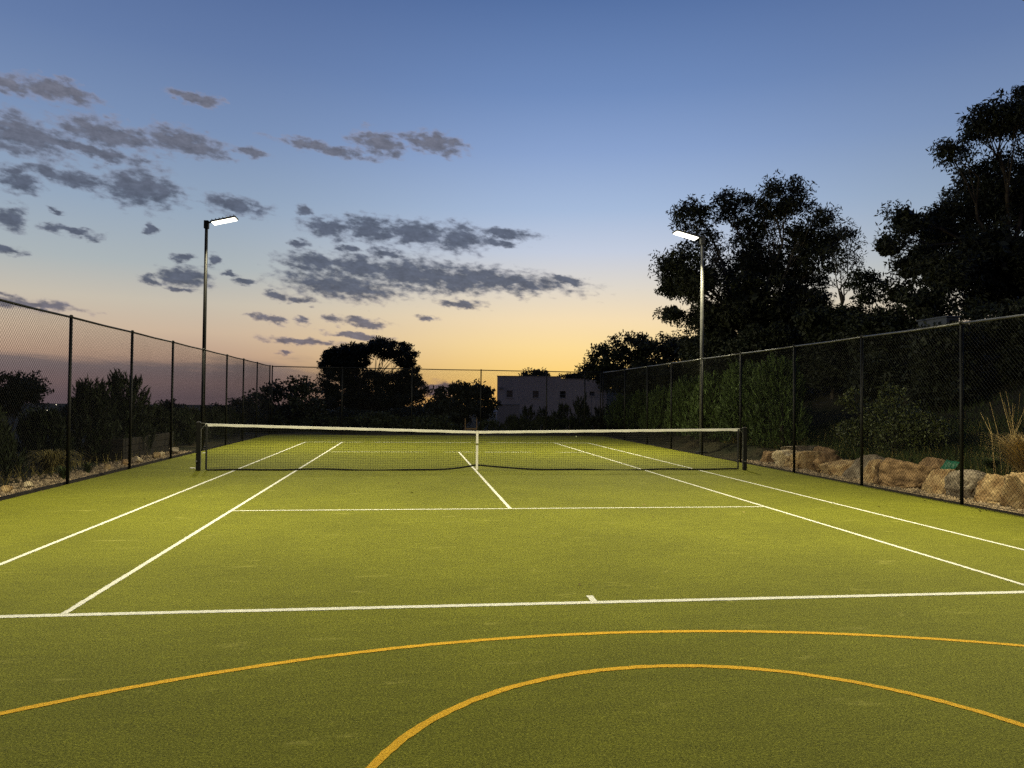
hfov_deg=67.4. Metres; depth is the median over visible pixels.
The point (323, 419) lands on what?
bush
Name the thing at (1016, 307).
bush
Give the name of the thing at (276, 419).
bush
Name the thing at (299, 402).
leafy shrub
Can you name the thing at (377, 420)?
bush
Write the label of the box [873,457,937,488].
boulder
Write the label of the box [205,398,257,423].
valley tree
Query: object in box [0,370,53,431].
valley tree
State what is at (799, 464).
boulder
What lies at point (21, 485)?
gravel
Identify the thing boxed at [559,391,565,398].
window
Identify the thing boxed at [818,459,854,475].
boulder
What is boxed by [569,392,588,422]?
conifer
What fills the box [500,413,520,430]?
conifer
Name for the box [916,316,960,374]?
shed
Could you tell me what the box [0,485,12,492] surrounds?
stone
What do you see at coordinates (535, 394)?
window
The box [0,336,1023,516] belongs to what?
ground
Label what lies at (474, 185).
sky
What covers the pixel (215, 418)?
conifer
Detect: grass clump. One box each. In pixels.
[55,465,74,478]
[73,462,94,472]
[971,457,1005,468]
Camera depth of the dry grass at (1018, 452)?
13.35 m
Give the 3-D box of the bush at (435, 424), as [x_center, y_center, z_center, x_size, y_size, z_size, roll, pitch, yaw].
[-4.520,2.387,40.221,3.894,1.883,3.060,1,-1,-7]
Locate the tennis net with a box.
[195,422,746,470]
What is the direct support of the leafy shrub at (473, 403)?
on the ground at (981, 411)
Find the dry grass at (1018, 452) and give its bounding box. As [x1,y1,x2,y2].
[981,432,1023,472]
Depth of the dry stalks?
13.71 m
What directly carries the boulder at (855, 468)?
on the ground at (981, 411)
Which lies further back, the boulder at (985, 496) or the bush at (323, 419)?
the bush at (323, 419)
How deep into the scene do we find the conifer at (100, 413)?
19.89 m
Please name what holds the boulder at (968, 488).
on the ground at (981, 411)
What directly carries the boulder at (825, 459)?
on the ground at (981, 411)
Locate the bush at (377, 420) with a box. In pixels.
[339,410,407,432]
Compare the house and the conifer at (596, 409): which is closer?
the conifer at (596, 409)
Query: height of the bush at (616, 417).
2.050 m
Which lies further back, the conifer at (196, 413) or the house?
the house
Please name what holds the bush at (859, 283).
on the ground at (981, 411)
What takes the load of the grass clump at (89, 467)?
on the ground at (981, 411)
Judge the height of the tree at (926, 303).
4.007 m
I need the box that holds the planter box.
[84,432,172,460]
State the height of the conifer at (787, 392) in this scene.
3.162 m
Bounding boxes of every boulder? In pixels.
[760,451,773,462]
[772,450,799,466]
[781,446,815,450]
[783,451,822,468]
[808,452,840,472]
[813,446,838,454]
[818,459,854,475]
[842,458,870,478]
[858,454,884,459]
[863,459,881,482]
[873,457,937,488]
[918,457,954,469]
[921,469,953,494]
[944,469,986,499]
[973,473,1005,503]
[1000,472,1023,509]
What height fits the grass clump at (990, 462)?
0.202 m
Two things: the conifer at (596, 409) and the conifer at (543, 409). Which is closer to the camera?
the conifer at (596, 409)
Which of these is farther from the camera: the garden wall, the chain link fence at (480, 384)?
the garden wall
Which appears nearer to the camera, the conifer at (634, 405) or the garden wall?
the conifer at (634, 405)
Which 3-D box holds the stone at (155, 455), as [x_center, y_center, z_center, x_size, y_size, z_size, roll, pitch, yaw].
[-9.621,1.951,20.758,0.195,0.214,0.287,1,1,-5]
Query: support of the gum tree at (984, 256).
on the ground at (981, 411)
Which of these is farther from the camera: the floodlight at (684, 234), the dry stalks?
the floodlight at (684, 234)
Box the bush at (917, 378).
[898,321,987,411]
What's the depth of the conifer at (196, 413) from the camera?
28.96 m
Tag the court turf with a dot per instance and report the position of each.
(176, 613)
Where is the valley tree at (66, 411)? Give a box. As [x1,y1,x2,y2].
[57,403,94,445]
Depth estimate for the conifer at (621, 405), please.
38.38 m
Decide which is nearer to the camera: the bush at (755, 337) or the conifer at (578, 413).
the bush at (755, 337)
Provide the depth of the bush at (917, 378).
23.52 m
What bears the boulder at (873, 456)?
on the ground at (981, 411)
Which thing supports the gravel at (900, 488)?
on the ground at (981, 411)
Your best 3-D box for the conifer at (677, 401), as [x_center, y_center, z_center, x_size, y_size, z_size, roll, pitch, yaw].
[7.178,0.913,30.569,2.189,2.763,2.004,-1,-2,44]
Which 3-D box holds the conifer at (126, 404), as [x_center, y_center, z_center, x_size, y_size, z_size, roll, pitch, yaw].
[-10.995,0.874,21.651,1.706,2.749,1.817,1,-1,-7]
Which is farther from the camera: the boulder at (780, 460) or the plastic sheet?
the boulder at (780, 460)
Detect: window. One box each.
[507,390,512,397]
[532,391,538,398]
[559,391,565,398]
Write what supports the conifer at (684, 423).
on the ground at (981, 411)
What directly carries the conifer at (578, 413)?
on the ground at (981, 411)
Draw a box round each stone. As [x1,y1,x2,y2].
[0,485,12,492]
[24,481,33,487]
[132,456,142,462]
[152,452,160,458]
[168,447,178,453]
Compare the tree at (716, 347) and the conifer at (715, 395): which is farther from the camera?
the tree at (716, 347)
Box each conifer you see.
[0,405,28,478]
[9,405,75,465]
[61,373,123,460]
[94,368,158,451]
[141,401,182,445]
[176,405,211,439]
[200,405,233,438]
[212,406,246,435]
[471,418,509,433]
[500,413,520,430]
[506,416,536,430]
[518,405,537,430]
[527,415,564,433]
[534,406,549,429]
[547,407,563,429]
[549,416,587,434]
[557,402,574,429]
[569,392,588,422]
[571,402,590,429]
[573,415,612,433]
[589,406,603,432]
[603,392,640,429]
[623,389,662,429]
[639,390,661,428]
[640,384,675,433]
[661,374,706,436]
[676,370,720,438]
[682,371,738,440]
[712,363,765,444]
[713,359,753,442]
[736,360,797,444]
[742,351,812,448]
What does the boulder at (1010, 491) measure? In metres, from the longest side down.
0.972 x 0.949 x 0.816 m
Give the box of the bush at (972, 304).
[937,294,1006,373]
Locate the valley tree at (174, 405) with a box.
[152,399,185,411]
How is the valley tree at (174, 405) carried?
on the ground at (981, 411)
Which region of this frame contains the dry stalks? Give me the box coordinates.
[985,397,1023,473]
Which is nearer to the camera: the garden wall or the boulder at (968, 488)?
the boulder at (968, 488)
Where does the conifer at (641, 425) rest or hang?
on the ground at (981, 411)
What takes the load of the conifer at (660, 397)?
on the ground at (981, 411)
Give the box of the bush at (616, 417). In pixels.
[598,403,638,429]
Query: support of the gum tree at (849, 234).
on the ground at (981, 411)
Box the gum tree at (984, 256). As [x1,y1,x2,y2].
[871,81,1023,343]
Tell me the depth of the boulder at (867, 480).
16.58 m
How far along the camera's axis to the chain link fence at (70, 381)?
17.51 m
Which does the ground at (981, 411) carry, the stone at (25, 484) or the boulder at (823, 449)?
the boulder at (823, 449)
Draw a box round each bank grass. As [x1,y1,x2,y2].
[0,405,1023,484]
[747,378,1023,475]
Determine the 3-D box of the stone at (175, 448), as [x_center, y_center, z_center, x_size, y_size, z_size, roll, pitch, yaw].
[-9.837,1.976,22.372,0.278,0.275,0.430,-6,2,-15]
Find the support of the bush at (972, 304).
on the ground at (981, 411)
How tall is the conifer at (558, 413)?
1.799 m
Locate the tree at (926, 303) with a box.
[892,282,961,346]
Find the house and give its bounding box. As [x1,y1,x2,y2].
[497,376,614,429]
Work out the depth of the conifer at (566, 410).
42.91 m
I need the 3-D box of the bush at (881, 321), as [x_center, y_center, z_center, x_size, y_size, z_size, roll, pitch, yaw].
[13.589,-0.939,27.707,3.499,3.791,3.286,1,-1,-7]
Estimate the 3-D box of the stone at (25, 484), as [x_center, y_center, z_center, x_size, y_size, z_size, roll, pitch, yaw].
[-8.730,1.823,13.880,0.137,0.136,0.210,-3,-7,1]
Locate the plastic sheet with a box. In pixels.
[940,460,959,468]
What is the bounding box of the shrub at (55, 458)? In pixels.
[15,448,94,472]
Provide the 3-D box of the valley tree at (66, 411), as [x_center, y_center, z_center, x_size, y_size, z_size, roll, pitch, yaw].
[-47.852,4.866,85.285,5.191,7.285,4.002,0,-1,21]
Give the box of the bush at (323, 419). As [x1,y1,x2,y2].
[287,413,347,432]
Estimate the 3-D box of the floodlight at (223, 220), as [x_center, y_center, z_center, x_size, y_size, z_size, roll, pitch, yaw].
[-9.889,-1.763,25.773,1.145,7.840,0.480,1,-1,-7]
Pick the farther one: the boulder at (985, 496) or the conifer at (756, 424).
the conifer at (756, 424)
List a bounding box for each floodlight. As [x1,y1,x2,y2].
[201,214,238,447]
[672,228,707,452]
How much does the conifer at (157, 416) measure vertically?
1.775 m
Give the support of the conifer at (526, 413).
on the ground at (981, 411)
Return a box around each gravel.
[0,450,190,496]
[747,459,1023,513]
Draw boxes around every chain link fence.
[0,299,270,496]
[270,365,601,435]
[602,314,1023,513]
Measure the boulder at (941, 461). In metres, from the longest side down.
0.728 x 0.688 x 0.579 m
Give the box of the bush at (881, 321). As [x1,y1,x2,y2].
[838,307,915,402]
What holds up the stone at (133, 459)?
on the gravel at (21, 485)
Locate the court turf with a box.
[0,435,1023,767]
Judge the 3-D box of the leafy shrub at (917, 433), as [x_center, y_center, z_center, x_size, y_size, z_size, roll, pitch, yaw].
[9.252,1.012,18.749,1.495,2.178,3.930,1,-1,-17]
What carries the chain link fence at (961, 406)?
on the ground at (981, 411)
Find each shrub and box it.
[15,448,94,472]
[239,374,328,425]
[421,379,502,430]
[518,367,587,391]
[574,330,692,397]
[830,381,959,454]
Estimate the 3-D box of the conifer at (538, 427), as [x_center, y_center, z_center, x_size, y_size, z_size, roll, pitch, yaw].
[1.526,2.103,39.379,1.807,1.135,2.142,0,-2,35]
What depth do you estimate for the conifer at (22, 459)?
15.12 m
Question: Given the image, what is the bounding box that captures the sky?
[0,0,1023,406]
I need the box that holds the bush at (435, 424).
[391,413,462,434]
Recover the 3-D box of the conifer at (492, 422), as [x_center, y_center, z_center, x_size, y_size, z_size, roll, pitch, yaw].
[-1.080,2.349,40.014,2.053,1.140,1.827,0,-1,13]
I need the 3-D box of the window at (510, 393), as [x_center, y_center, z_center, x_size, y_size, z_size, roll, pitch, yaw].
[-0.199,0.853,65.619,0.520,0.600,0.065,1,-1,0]
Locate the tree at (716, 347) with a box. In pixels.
[674,333,766,378]
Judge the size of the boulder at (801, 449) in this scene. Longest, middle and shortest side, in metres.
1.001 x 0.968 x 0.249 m
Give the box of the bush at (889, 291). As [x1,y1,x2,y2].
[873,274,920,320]
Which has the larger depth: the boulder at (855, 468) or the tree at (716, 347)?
the tree at (716, 347)
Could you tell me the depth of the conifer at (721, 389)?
26.46 m
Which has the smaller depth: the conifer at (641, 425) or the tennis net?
the tennis net
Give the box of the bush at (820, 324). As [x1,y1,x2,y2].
[791,302,868,398]
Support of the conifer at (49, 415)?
on the ground at (981, 411)
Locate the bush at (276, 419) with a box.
[244,415,290,433]
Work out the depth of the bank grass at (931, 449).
18.60 m
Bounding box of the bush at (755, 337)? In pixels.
[726,320,818,397]
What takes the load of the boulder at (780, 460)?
on the ground at (981, 411)
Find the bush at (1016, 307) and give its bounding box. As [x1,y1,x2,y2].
[974,296,1023,388]
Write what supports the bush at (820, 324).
on the ground at (981, 411)
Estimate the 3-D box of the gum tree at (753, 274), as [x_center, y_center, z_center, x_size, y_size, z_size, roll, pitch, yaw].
[11.078,-4.314,36.342,9.799,11.697,6.511,1,-1,-7]
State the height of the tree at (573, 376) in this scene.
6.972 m
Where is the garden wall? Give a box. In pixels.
[497,404,519,430]
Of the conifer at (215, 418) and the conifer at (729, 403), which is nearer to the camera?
the conifer at (729, 403)
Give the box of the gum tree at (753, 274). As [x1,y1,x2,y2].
[647,169,857,359]
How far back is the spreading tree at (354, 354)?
74.86 m
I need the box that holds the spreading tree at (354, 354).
[315,335,431,412]
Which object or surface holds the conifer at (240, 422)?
on the ground at (981, 411)
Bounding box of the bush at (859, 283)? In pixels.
[834,266,893,315]
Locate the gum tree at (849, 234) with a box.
[808,216,867,305]
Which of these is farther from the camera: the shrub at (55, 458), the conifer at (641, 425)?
the conifer at (641, 425)

